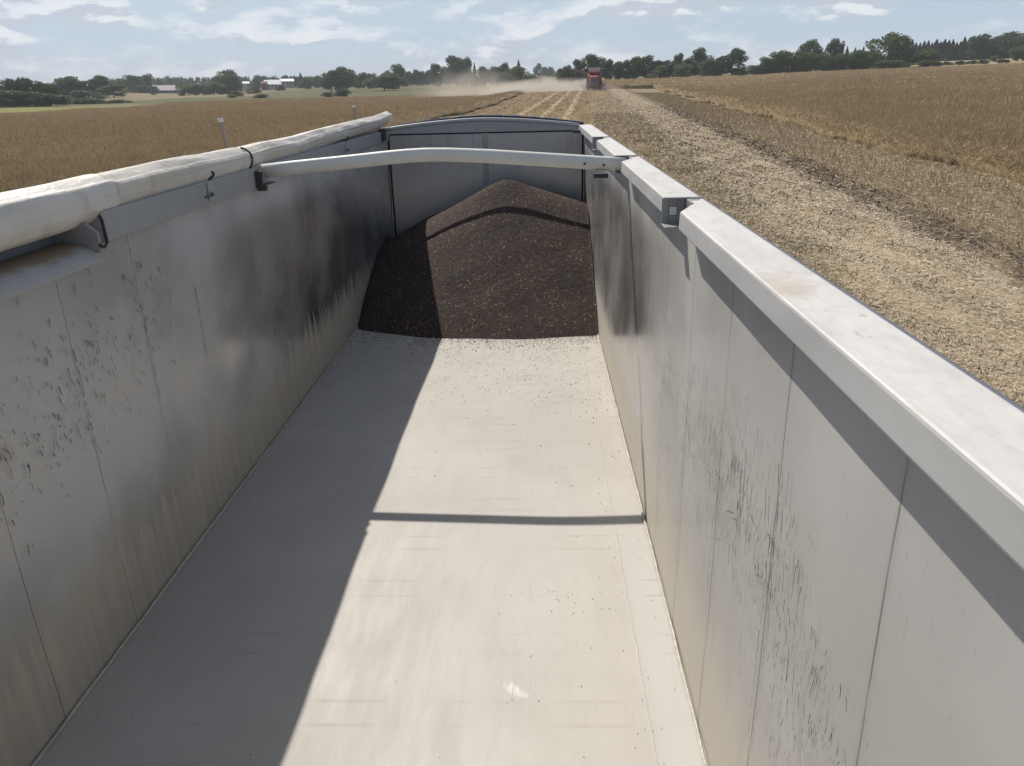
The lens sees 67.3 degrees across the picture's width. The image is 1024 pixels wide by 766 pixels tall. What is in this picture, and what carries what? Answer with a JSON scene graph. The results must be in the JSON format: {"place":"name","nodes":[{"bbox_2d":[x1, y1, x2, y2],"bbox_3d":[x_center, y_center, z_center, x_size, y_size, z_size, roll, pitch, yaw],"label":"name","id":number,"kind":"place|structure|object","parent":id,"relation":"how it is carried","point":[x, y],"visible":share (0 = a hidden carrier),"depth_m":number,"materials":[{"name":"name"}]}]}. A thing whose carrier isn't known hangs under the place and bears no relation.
{"place":"outdoors","nodes":[
{"label":"outdoors","id":0,"kind":"place"},
{"bbox_2d":[0,58,1023,405],"bbox_3d":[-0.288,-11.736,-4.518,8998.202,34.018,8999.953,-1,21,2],"label":"ground","id":1,"kind":"structure","parent":0,"point":[136,98],"depth_m":19.13,"materials":[{"name":"soil"}]},
{"bbox_2d":[0,78,18,98],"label":"broadleaf tree","id":2,"kind":"object","parent":1,"relation":"on","point":[7,82],"visible":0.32,"depth_m":261.41,"materials":[{"name":"green plant"}]},
{"bbox_2d":[0,90,32,106],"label":"bush","id":3,"kind":"object","parent":1,"relation":"on","point":[15,102],"visible":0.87,"depth_m":237.35,"materials":[{"name":"green plant"}]},
{"bbox_2d":[6,91,47,105],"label":"bush","id":4,"kind":"object","parent":1,"relation":"on","point":[30,98],"visible":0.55,"depth_m":240.08,"materials":[{"name":"green plant"}]},
{"bbox_2d":[15,77,43,91],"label":"broadleaf tree","id":5,"kind":"object","parent":1,"relation":"on","point":[26,84],"visible":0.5,"depth_m":263.52,"materials":[{"name":"green plant"}]},
{"bbox_2d":[38,83,58,94],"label":"broadleaf tree","id":6,"kind":"object","parent":1,"relation":"on","point":[44,86],"visible":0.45,"depth_m":266.59,"materials":[{"name":"green plant"}]},
{"bbox_2d":[24,93,73,105],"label":"bush","id":7,"kind":"object","parent":1,"relation":"on","point":[59,99],"visible":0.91,"depth_m":243.85,"materials":[{"name":"green plant"}]},
{"bbox_2d":[44,85,68,96],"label":"broadleaf tree","id":8,"kind":"object","parent":1,"relation":"on","point":[52,87],"visible":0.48,"depth_m":268.53,"materials":[{"name":"green plant"}]},
{"bbox_2d":[50,76,86,94],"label":"broadleaf tree","id":9,"kind":"object","parent":1,"relation":"on","point":[67,81],"visible":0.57,"depth_m":342.31,"materials":[{"name":"green plant"}]},
{"bbox_2d":[65,80,93,98],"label":"broadleaf tree","id":10,"kind":"object","parent":1,"relation":"on","point":[79,86],"visible":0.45,"depth_m":348.18,"materials":[{"name":"green plant"}]},
{"bbox_2d":[69,90,109,98],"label":"bush","id":11,"kind":"object","parent":1,"relation":"on","point":[81,94],"visible":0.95,"depth_m":330.48,"materials":[{"name":"green plant"}]},
{"bbox_2d":[84,75,112,92],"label":"broadleaf tree","id":12,"kind":"object","parent":1,"relation":"on","point":[97,80],"visible":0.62,"depth_m":365.09,"materials":[{"name":"green plant"}]},
{"bbox_2d":[95,82,128,96],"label":"broadleaf tree","id":13,"kind":"object","parent":1,"relation":"on","point":[112,88],"visible":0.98,"depth_m":360.54,"materials":[{"name":"green plant"}]},
{"bbox_2d":[117,75,145,92],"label":"broadleaf tree","id":14,"kind":"object","parent":1,"relation":"on","point":[138,81],"visible":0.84,"depth_m":505.32,"materials":[{"name":"green plant"}]},
{"bbox_2d":[130,85,152,92],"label":"bush","id":15,"kind":"object","parent":1,"relation":"on","point":[141,88],"visible":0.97,"depth_m":499.37,"materials":[{"name":"green plant"}]},
{"bbox_2d":[141,73,152,89],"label":"tall tree","id":16,"kind":"object","parent":1,"relation":"on","point":[148,79],"visible":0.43,"depth_m":517.62,"materials":[{"name":"green plant"}]},
{"bbox_2d":[152,85,180,92],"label":"barn","id":17,"kind":"structure","parent":1,"relation":"on","point":[168,88],"depth_m":514.21,"materials":[{"name":"white metal"}]},
{"bbox_2d":[177,84,194,95],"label":"broadleaf tree","id":18,"kind":"object","parent":1,"relation":"on","point":[184,88],"visible":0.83,"depth_m":432.78,"materials":[{"name":"green plant"}]},
{"bbox_2d":[188,84,206,94],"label":"broadleaf tree","id":19,"kind":"object","parent":1,"relation":"on","point":[193,86],"visible":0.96,"depth_m":433.89,"materials":[{"name":"green plant"}]},
{"bbox_2d":[202,82,223,94],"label":"broadleaf tree","id":20,"kind":"object","parent":1,"relation":"on","point":[215,86],"visible":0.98,"depth_m":436.48,"materials":[{"name":"green plant"}]},
{"bbox_2d":[213,84,230,94],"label":"broadleaf tree","id":21,"kind":"object","parent":1,"relation":"on","point":[224,87],"visible":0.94,"depth_m":440.10,"materials":[{"name":"green plant"}]},
{"bbox_2d":[217,69,243,93],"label":"tall tree","id":22,"kind":"object","parent":1,"relation":"on","point":[229,76],"visible":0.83,"depth_m":446.58,"materials":[{"name":"green plant"}]},
{"bbox_2d":[245,86,261,93],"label":"bush","id":23,"kind":"object","parent":1,"relation":"on","point":[255,89],"visible":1,"depth_m":426.99,"materials":[{"name":"green plant"}]},
{"bbox_2d":[250,75,261,87],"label":"broadleaf tree","id":24,"kind":"object","parent":1,"relation":"on","point":[256,80],"visible":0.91,"depth_m":639.10,"materials":[{"name":"green plant"}]},
{"bbox_2d":[264,80,281,89],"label":"house","id":25,"kind":"structure","parent":1,"relation":"on","point":[272,84],"depth_m":551.97,"materials":[{"name":"paint"}]},
{"bbox_2d":[280,79,293,87],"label":"house","id":26,"kind":"structure","parent":1,"relation":"on","point":[287,83],"depth_m":590.35,"materials":[{"name":"grey paint"}]},
{"bbox_2d":[0,80,586,192],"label":"rapeseed crop","id":27,"kind":"object","parent":1,"relation":"on","point":[41,147],"visible":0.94,"depth_m":51.35,"materials":[{"name":"beige plant"}]},
{"bbox_2d":[298,77,312,89],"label":"broadleaf tree","id":28,"kind":"object","parent":1,"relation":"on","point":[305,83],"visible":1,"depth_m":505.69,"materials":[{"name":"green plant"}]},
{"bbox_2d":[310,76,321,87],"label":"broadleaf tree","id":29,"kind":"object","parent":1,"relation":"on","point":[314,83],"visible":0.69,"depth_m":577.68,"materials":[{"name":"green plant"}]},
{"bbox_2d":[318,70,342,91],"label":"broadleaf tree","id":30,"kind":"object","parent":1,"relation":"on","point":[329,80],"visible":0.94,"depth_m":405.91,"materials":[{"name":"green plant"}]},
{"bbox_2d":[332,88,351,96],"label":"bush","id":31,"kind":"object","parent":1,"relation":"on","point":[341,92],"visible":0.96,"depth_m":301.74,"materials":[{"name":"green plant"}]},
{"bbox_2d":[331,66,358,89],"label":"broadleaf tree","id":32,"kind":"object","parent":1,"relation":"on","point":[347,77],"visible":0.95,"depth_m":407.29,"materials":[{"name":"green plant"}]},
{"bbox_2d":[357,72,367,88],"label":"broadleaf tree","id":33,"kind":"object","parent":1,"relation":"on","point":[361,76],"visible":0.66,"depth_m":473.77,"materials":[{"name":"green plant"}]},
{"bbox_2d":[362,72,403,90],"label":"broadleaf tree","id":34,"kind":"object","parent":1,"relation":"on","point":[389,78],"visible":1,"depth_m":385.32,"materials":[{"name":"green plant"}]},
{"bbox_2d":[29,67,748,88],"bbox_3d":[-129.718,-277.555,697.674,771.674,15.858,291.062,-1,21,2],"label":"wood","id":35,"kind":"object","parent":1,"relation":"on","point":[167,81],"visible":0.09,"depth_m":687.55,"materials":[{"name":"green plant"}]},
{"bbox_2d":[390,63,407,88],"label":"tall tree","id":36,"kind":"object","parent":1,"relation":"on","point":[398,69],"visible":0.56,"depth_m":439.30,"materials":[{"name":"green plant"}]},
{"bbox_2d":[404,71,414,85],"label":"broadleaf tree","id":37,"kind":"object","parent":1,"relation":"on","point":[407,75],"visible":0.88,"depth_m":552.14,"materials":[{"name":"green plant"}]},
{"bbox_2d":[410,69,421,85],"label":"broadleaf tree","id":38,"kind":"object","parent":1,"relation":"on","point":[416,80],"visible":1,"depth_m":552.61,"materials":[{"name":"green plant"}]},
{"bbox_2d":[416,71,429,85],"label":"broadleaf tree","id":39,"kind":"object","parent":1,"relation":"on","point":[422,78],"visible":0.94,"depth_m":553.19,"materials":[{"name":"green plant"}]},
{"bbox_2d":[427,63,446,86],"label":"broadleaf tree","id":40,"kind":"object","parent":1,"relation":"on","point":[435,74],"visible":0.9,"depth_m":441.52,"materials":[{"name":"green plant"}]},
{"bbox_2d":[441,55,469,86],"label":"broadleaf tree","id":41,"kind":"object","parent":1,"relation":"on","point":[454,73],"visible":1,"depth_m":422.48,"materials":[{"name":"green plant"}]},
{"bbox_2d":[460,56,473,86],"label":"tall tree","id":42,"kind":"object","parent":1,"relation":"on","point":[466,69],"visible":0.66,"depth_m":428.41,"materials":[{"name":"green plant"}]},
{"bbox_2d":[471,63,479,85],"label":"conifer tree","id":43,"kind":"object","parent":1,"relation":"on","point":[473,83],"visible":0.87,"depth_m":445.33,"materials":[{"name":"green plant"}]},
{"bbox_2d":[475,66,493,85],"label":"broadleaf tree","id":44,"kind":"object","parent":1,"relation":"on","point":[483,76],"visible":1,"depth_m":387.96,"materials":[{"name":"green plant"}]},
{"bbox_2d":[488,66,503,85],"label":"broadleaf tree","id":45,"kind":"object","parent":1,"relation":"on","point":[494,70],"visible":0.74,"depth_m":387.78,"materials":[{"name":"green plant"}]},
{"bbox_2d":[497,62,510,84],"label":"broadleaf tree","id":46,"kind":"object","parent":1,"relation":"on","point":[503,67],"visible":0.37,"depth_m":387.95,"materials":[{"name":"green plant"}]},
{"bbox_2d":[0,105,1023,765],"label":"grain trailer","id":47,"kind":"object","parent":1,"relation":"on","point":[800,495],"visible":0.97,"depth_m":3.15,"materials":[{"name":"metal"}]},
{"bbox_2d":[200,329,675,763],"bbox_3d":[-0.427,0.413,5.094,2.344,0.008,5.520,-1,21,2],"label":"spilled seed","id":48,"kind":"object","parent":47,"relation":"on","point":[485,389],"visible":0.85,"depth_m":7.05,"materials":[{"name":"black food"}]},
{"bbox_2d":[358,180,597,339],"bbox_3d":[-0.344,-1.439,8.256,2.372,1.242,3.020,-1,21,2],"label":"grain heap","id":49,"kind":"object","parent":47,"relation":"on","point":[514,232],"visible":0.96,"depth_m":7.90,"materials":[{"name":"black food"}]},
{"bbox_2d":[366,180,589,333],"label":"chaff flecks","id":50,"kind":"object","parent":49,"relation":"on","point":[476,267],"visible":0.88,"depth_m":7.96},
{"bbox_2d":[495,66,529,86],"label":"broadleaf tree","id":51,"kind":"object","parent":1,"relation":"on","point":[514,72],"visible":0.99,"depth_m":351.34,"materials":[{"name":"green plant"}]},
{"bbox_2d":[522,75,544,87],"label":"bush","id":52,"kind":"object","parent":1,"relation":"on","point":[530,81],"visible":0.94,"depth_m":314.76,"materials":[{"name":"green plant"}]},
{"bbox_2d":[555,68,567,84],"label":"broadleaf tree","id":53,"kind":"object","parent":1,"relation":"on","point":[559,72],"visible":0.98,"depth_m":295.65,"materials":[{"name":"green plant"}]},
{"bbox_2d":[562,65,575,83],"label":"broadleaf tree","id":54,"kind":"object","parent":1,"relation":"on","point":[569,77],"visible":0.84,"depth_m":296.01,"materials":[{"name":"green plant"}]},
{"bbox_2d":[570,59,584,80],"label":"broadleaf tree","id":55,"kind":"object","parent":1,"relation":"on","point":[578,67],"visible":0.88,"depth_m":294.36,"materials":[{"name":"green plant"}]},
{"bbox_2d":[562,66,605,89],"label":"combine harvester","id":56,"kind":"object","parent":1,"relation":"on","point":[594,77],"visible":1,"depth_m":166.02,"materials":[{"name":"red paint"}]},
{"bbox_2d":[579,53,606,79],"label":"broadleaf tree","id":57,"kind":"object","parent":1,"relation":"on","point":[592,60],"visible":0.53,"depth_m":291.98,"materials":[{"name":"green plant"}]},
{"bbox_2d":[599,58,613,78],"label":"broadleaf tree","id":58,"kind":"object","parent":1,"relation":"on","point":[606,73],"visible":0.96,"depth_m":284.39,"materials":[{"name":"green plant"}]},
{"bbox_2d":[608,61,622,79],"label":"broadleaf tree","id":59,"kind":"object","parent":1,"relation":"on","point":[617,71],"visible":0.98,"depth_m":283.07,"materials":[{"name":"green plant"}]},
{"bbox_2d":[620,61,632,78],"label":"broadleaf tree","id":60,"kind":"object","parent":1,"relation":"on","point":[623,66],"visible":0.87,"depth_m":283.47,"materials":[{"name":"green plant"}]},
{"bbox_2d":[623,56,642,78],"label":"broadleaf tree","id":61,"kind":"object","parent":1,"relation":"on","point":[636,70],"visible":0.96,"depth_m":282.12,"materials":[{"name":"green plant"}]},
{"bbox_2d":[638,55,655,78],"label":"broadleaf tree","id":62,"kind":"object","parent":1,"relation":"on","point":[647,60],"visible":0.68,"depth_m":281.64,"materials":[{"name":"green plant"}]},
{"bbox_2d":[647,60,665,76],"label":"broadleaf tree","id":63,"kind":"object","parent":1,"relation":"on","point":[652,67],"visible":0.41,"depth_m":281.09,"materials":[{"name":"green plant"}]},
{"bbox_2d":[646,65,668,77],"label":"bush","id":64,"kind":"object","parent":1,"relation":"on","point":[663,68],"visible":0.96,"depth_m":270.00,"materials":[{"name":"green plant"}]},
{"bbox_2d":[657,60,674,77],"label":"broadleaf tree","id":65,"kind":"object","parent":1,"relation":"on","point":[668,63],"visible":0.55,"depth_m":280.36,"materials":[{"name":"green plant"}]},
{"bbox_2d":[673,53,687,68],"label":"broadleaf tree","id":66,"kind":"object","parent":1,"relation":"on","point":[679,58],"visible":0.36,"depth_m":283.29,"materials":[{"name":"green plant"}]},
{"bbox_2d":[671,63,694,76],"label":"bush","id":67,"kind":"object","parent":1,"relation":"on","point":[681,71],"visible":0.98,"depth_m":268.13,"materials":[{"name":"green plant"}]},
{"bbox_2d":[684,58,699,76],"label":"broadleaf tree","id":68,"kind":"object","parent":1,"relation":"on","point":[694,64],"visible":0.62,"depth_m":283.42,"materials":[{"name":"green plant"}]},
{"bbox_2d":[689,47,714,75],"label":"broadleaf tree","id":69,"kind":"object","parent":1,"relation":"on","point":[698,55],"visible":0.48,"depth_m":286.05,"materials":[{"name":"green plant"}]},
{"bbox_2d":[697,59,723,75],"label":"tree","id":70,"kind":"object","parent":1,"relation":"on","point":[704,68],"visible":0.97,"depth_m":268.76,"materials":[{"name":"green plant"}]},
{"bbox_2d":[437,89,1023,325],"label":"stubble","id":71,"kind":"object","parent":1,"relation":"on","point":[673,103],"visible":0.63,"depth_m":31.25,"materials":[{"name":"beige plant"}]},
{"bbox_2d":[716,47,749,75],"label":"broadleaf tree","id":72,"kind":"object","parent":1,"relation":"on","point":[736,57],"visible":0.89,"depth_m":266.72,"materials":[{"name":"green plant"}]},
{"bbox_2d":[745,65,763,74],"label":"bush","id":73,"kind":"object","parent":1,"relation":"on","point":[754,71],"visible":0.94,"depth_m":269.58,"materials":[{"name":"green plant"}]},
{"bbox_2d":[752,57,774,73],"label":"bush","id":74,"kind":"object","parent":1,"relation":"on","point":[765,62],"visible":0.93,"depth_m":267.79,"materials":[{"name":"green plant"}]},
{"bbox_2d":[762,51,787,73],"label":"bush","id":75,"kind":"object","parent":1,"relation":"on","point":[776,58],"visible":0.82,"depth_m":265.88,"materials":[{"name":"green plant"}]},
{"bbox_2d":[775,50,799,72],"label":"bush","id":76,"kind":"object","parent":1,"relation":"on","point":[785,53],"visible":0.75,"depth_m":265.75,"materials":[{"name":"green plant"}]},
{"bbox_2d":[786,51,812,72],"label":"bush","id":77,"kind":"object","parent":1,"relation":"on","point":[798,57],"visible":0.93,"depth_m":264.18,"materials":[{"name":"green plant"}]},
{"bbox_2d":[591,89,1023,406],"bbox_3d":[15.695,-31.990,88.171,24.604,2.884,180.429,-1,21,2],"label":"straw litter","id":78,"kind":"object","parent":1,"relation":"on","point":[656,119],"visible":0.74,"depth_m":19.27,"materials":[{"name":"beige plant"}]},
{"bbox_2d":[796,39,825,64],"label":"broadleaf tree","id":79,"kind":"object","parent":1,"relation":"on","point":[809,46],"visible":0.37,"depth_m":283.92,"materials":[{"name":"green plant"}]},
{"bbox_2d":[797,52,825,71],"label":"bush","id":80,"kind":"object","parent":1,"relation":"on","point":[813,57],"visible":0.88,"depth_m":263.21,"materials":[{"name":"green plant"}]},
{"bbox_2d":[601,62,1023,184],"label":"rapeseed crop","id":81,"kind":"object","parent":1,"relation":"on","point":[971,116],"visible":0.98,"depth_m":57.57,"materials":[{"name":"beige plant"}]},
{"bbox_2d":[623,105,1023,407],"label":"crop residue","id":82,"kind":"object","parent":1,"relation":"on","point":[793,166],"visible":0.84,"depth_m":21.79},
{"bbox_2d":[626,122,1023,406],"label":"green weeds","id":83,"kind":"object","parent":1,"relation":"on","point":[638,140],"visible":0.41,"depth_m":20.94,"materials":[{"name":"green plant"}]},
{"bbox_2d":[815,54,836,70],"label":"bush","id":84,"kind":"object","parent":1,"relation":"on","point":[823,58],"visible":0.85,"depth_m":261.48,"materials":[{"name":"green plant"}]},
{"bbox_2d":[824,38,841,56],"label":"tall tree","id":85,"kind":"object","parent":1,"relation":"on","point":[832,46],"visible":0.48,"depth_m":281.81,"materials":[{"name":"green plant"}]},
{"bbox_2d":[831,53,859,69],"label":"bush","id":86,"kind":"object","parent":1,"relation":"on","point":[842,58],"visible":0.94,"depth_m":260.27,"materials":[{"name":"green plant"}]},
{"bbox_2d":[841,49,873,69],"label":"bush","id":87,"kind":"object","parent":1,"relation":"on","point":[853,54],"visible":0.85,"depth_m":258.37,"materials":[{"name":"green plant"}]},
{"bbox_2d":[854,51,882,69],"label":"bush","id":88,"kind":"object","parent":1,"relation":"on","point":[866,56],"visible":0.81,"depth_m":256.93,"materials":[{"name":"green plant"}]},
{"bbox_2d":[867,60,894,68],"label":"bush","id":89,"kind":"object","parent":1,"relation":"on","point":[881,63],"visible":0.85,"depth_m":252.52,"materials":[{"name":"green plant"}]},
{"bbox_2d":[865,31,913,65],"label":"tall tree","id":90,"kind":"object","parent":1,"relation":"on","point":[893,45],"visible":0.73,"depth_m":264.76,"materials":[{"name":"green plant"}]},
{"bbox_2d":[879,60,909,68],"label":"bush","id":91,"kind":"object","parent":1,"relation":"on","point":[902,64],"visible":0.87,"depth_m":250.73,"materials":[{"name":"green plant"}]},
{"bbox_2d":[889,35,916,66],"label":"tall tree","id":92,"kind":"object","parent":1,"relation":"on","point":[911,51],"visible":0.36,"depth_m":267.83,"materials":[{"name":"green plant"}]},
{"bbox_2d":[912,49,928,64],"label":"broadleaf tree","id":93,"kind":"object","parent":1,"relation":"on","point":[921,55],"visible":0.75,"depth_m":268.17,"materials":[{"name":"green plant"}]},
{"bbox_2d":[913,60,941,66],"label":"bush","id":94,"kind":"object","parent":1,"relation":"on","point":[928,63],"visible":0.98,"depth_m":256.49,"materials":[{"name":"green plant"}]},
{"bbox_2d":[923,48,941,63],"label":"broadleaf tree","id":95,"kind":"object","parent":1,"relation":"on","point":[932,54],"visible":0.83,"depth_m":266.59,"materials":[{"name":"green plant"}]},
{"bbox_2d":[935,41,945,60],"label":"conifer tree","id":96,"kind":"object","parent":1,"relation":"on","point":[940,46],"visible":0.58,"depth_m":372.51,"materials":[{"name":"green plant"}]},
{"bbox_2d":[941,39,957,60],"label":"conifer tree","id":97,"kind":"object","parent":1,"relation":"on","point":[950,54],"visible":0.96,"depth_m":348.03,"materials":[{"name":"green plant"}]},
{"bbox_2d":[952,36,970,60],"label":"conifer tree","id":98,"kind":"object","parent":1,"relation":"on","point":[962,46],"visible":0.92,"depth_m":342.82,"materials":[{"name":"green plant"}]},
{"bbox_2d":[964,33,999,59],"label":"broadleaf tree","id":99,"kind":"object","parent":1,"relation":"on","point":[978,45],"visible":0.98,"depth_m":334.00,"materials":[{"name":"green plant"}]},
{"bbox_2d":[985,35,1008,58],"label":"broadleaf tree","id":100,"kind":"object","parent":1,"relation":"on","point":[997,42],"visible":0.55,"depth_m":334.18,"materials":[{"name":"green plant"}]},
{"bbox_2d":[990,31,1023,58],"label":"broadleaf tree","id":101,"kind":"object","parent":1,"relation":"on","point":[1013,39],"visible":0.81,"depth_m":327.12,"materials":[{"name":"green plant"}]},
{"bbox_2d":[1008,45,1023,60],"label":"broadleaf tree","id":102,"kind":"object","parent":1,"relation":"on","point":[1019,50],"visible":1,"depth_m":262.97,"materials":[{"name":"green plant"}]},
{"bbox_2d":[0,0,1023,88],"label":"sky","id":103,"kind":"structure","parent":0,"point":[44,41],"materials":[{"name":"blue"}]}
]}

